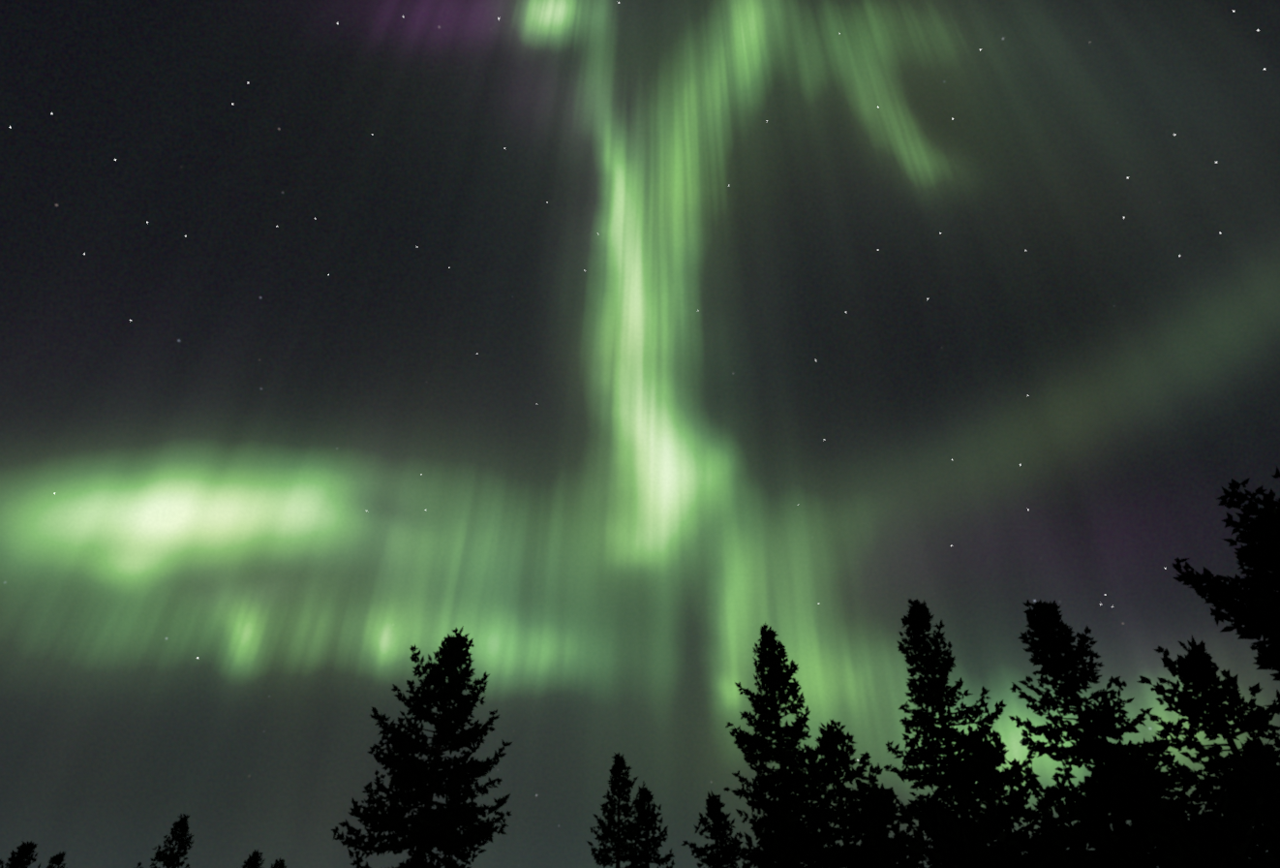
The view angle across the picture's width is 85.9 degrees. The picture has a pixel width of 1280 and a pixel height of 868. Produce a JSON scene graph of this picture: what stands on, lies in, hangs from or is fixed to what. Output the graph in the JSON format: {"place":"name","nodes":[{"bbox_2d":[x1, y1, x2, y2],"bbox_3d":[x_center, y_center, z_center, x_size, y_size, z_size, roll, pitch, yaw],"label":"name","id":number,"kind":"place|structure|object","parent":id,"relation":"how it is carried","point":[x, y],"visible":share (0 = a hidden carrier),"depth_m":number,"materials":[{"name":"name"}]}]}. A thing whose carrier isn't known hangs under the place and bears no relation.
{"place":"outdoors","nodes":[
{"label":"outdoors","id":0,"kind":"place"},
{"bbox_2d":[0,0,1279,867],"label":"sky","id":1,"kind":"structure","parent":0,"point":[608,344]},
{"bbox_3d":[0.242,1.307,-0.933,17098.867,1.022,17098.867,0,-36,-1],"label":"ground","id":2,"kind":"structure","parent":0,"visible":0},
{"bbox_2d":[0,840,41,867],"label":"spruce","id":3,"kind":"object","parent":2,"relation":"on","point":[23,852],"visible":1,"depth_m":40.48,"materials":[{"name":"black plant"}]},
{"bbox_2d":[46,850,66,867],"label":"spruce","id":4,"kind":"object","parent":2,"relation":"on","point":[57,859],"visible":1,"depth_m":48.07,"materials":[{"name":"black plant"}]},
{"bbox_2d":[136,813,194,867],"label":"spruce","id":5,"kind":"object","parent":2,"relation":"on","point":[171,857],"visible":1,"depth_m":40.74,"materials":[{"name":"black plant"}]},
{"bbox_2d":[241,849,265,867],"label":"spruce","id":6,"kind":"object","parent":2,"relation":"on","point":[254,859],"visible":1,"depth_m":49.67,"materials":[{"name":"black plant"}]},
{"bbox_2d":[271,856,287,867],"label":"spruce","id":7,"kind":"object","parent":2,"relation":"on","point":[280,863],"visible":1,"depth_m":58.02,"materials":[{"name":"black plant"}]},
{"bbox_2d":[330,625,512,867],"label":"spruce","id":8,"kind":"object","parent":2,"relation":"on","point":[428,829],"visible":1,"depth_m":20.46,"materials":[{"name":"black plant"}]},
{"bbox_2d":[586,751,654,867],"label":"spruce","id":9,"kind":"object","parent":2,"relation":"on","point":[619,837],"visible":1,"depth_m":29.49,"materials":[{"name":"black plant"}]},
{"bbox_2d":[623,780,675,867],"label":"spruce","id":10,"kind":"object","parent":2,"relation":"on","point":[645,813],"visible":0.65,"depth_m":31.10,"materials":[{"name":"black plant"}]},
{"bbox_2d":[680,789,744,867],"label":"spruce","id":11,"kind":"object","parent":2,"relation":"on","point":[719,855],"visible":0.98,"depth_m":25.71,"materials":[{"name":"black plant"}]},
{"bbox_2d":[741,807,837,867],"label":"spruce","id":12,"kind":"object","parent":2,"relation":"on","point":[776,852],"visible":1,"depth_m":15.13,"materials":[{"name":"black plant"}]},
{"bbox_2d":[723,621,856,867],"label":"spruce","id":13,"kind":"object","parent":2,"relation":"on","point":[775,677],"visible":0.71,"depth_m":23.42,"materials":[{"name":"black plant"}]},
{"bbox_2d":[780,718,913,867],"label":"spruce","id":14,"kind":"object","parent":2,"relation":"on","point":[830,740],"visible":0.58,"depth_m":18.05,"materials":[{"name":"black plant"}]},
{"bbox_2d":[825,777,945,867],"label":"spruce","id":15,"kind":"object","parent":2,"relation":"on","point":[875,802],"visible":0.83,"depth_m":13.23,"materials":[{"name":"black plant"}]},
{"bbox_2d":[883,598,1074,867],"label":"spruce","id":16,"kind":"object","parent":2,"relation":"on","point":[931,689],"visible":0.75,"depth_m":20.66,"materials":[{"name":"black plant"}]},
{"bbox_2d":[935,729,1104,867],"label":"spruce","id":17,"kind":"object","parent":2,"relation":"on","point":[981,756],"visible":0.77,"depth_m":13.80,"materials":[{"name":"black plant"}]},
{"bbox_2d":[1008,598,1183,867],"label":"spruce","id":18,"kind":"object","parent":2,"relation":"on","point":[1048,626],"visible":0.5,"depth_m":17.41,"materials":[{"name":"black plant"}]},
{"bbox_2d":[1136,635,1279,862],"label":"spruce","id":19,"kind":"object","parent":2,"relation":"on","point":[1197,668],"visible":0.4,"depth_m":14.80,"materials":[{"name":"black plant"}]},
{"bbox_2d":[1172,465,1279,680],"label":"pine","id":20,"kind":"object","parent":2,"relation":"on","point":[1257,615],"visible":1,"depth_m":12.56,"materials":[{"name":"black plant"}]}
]}

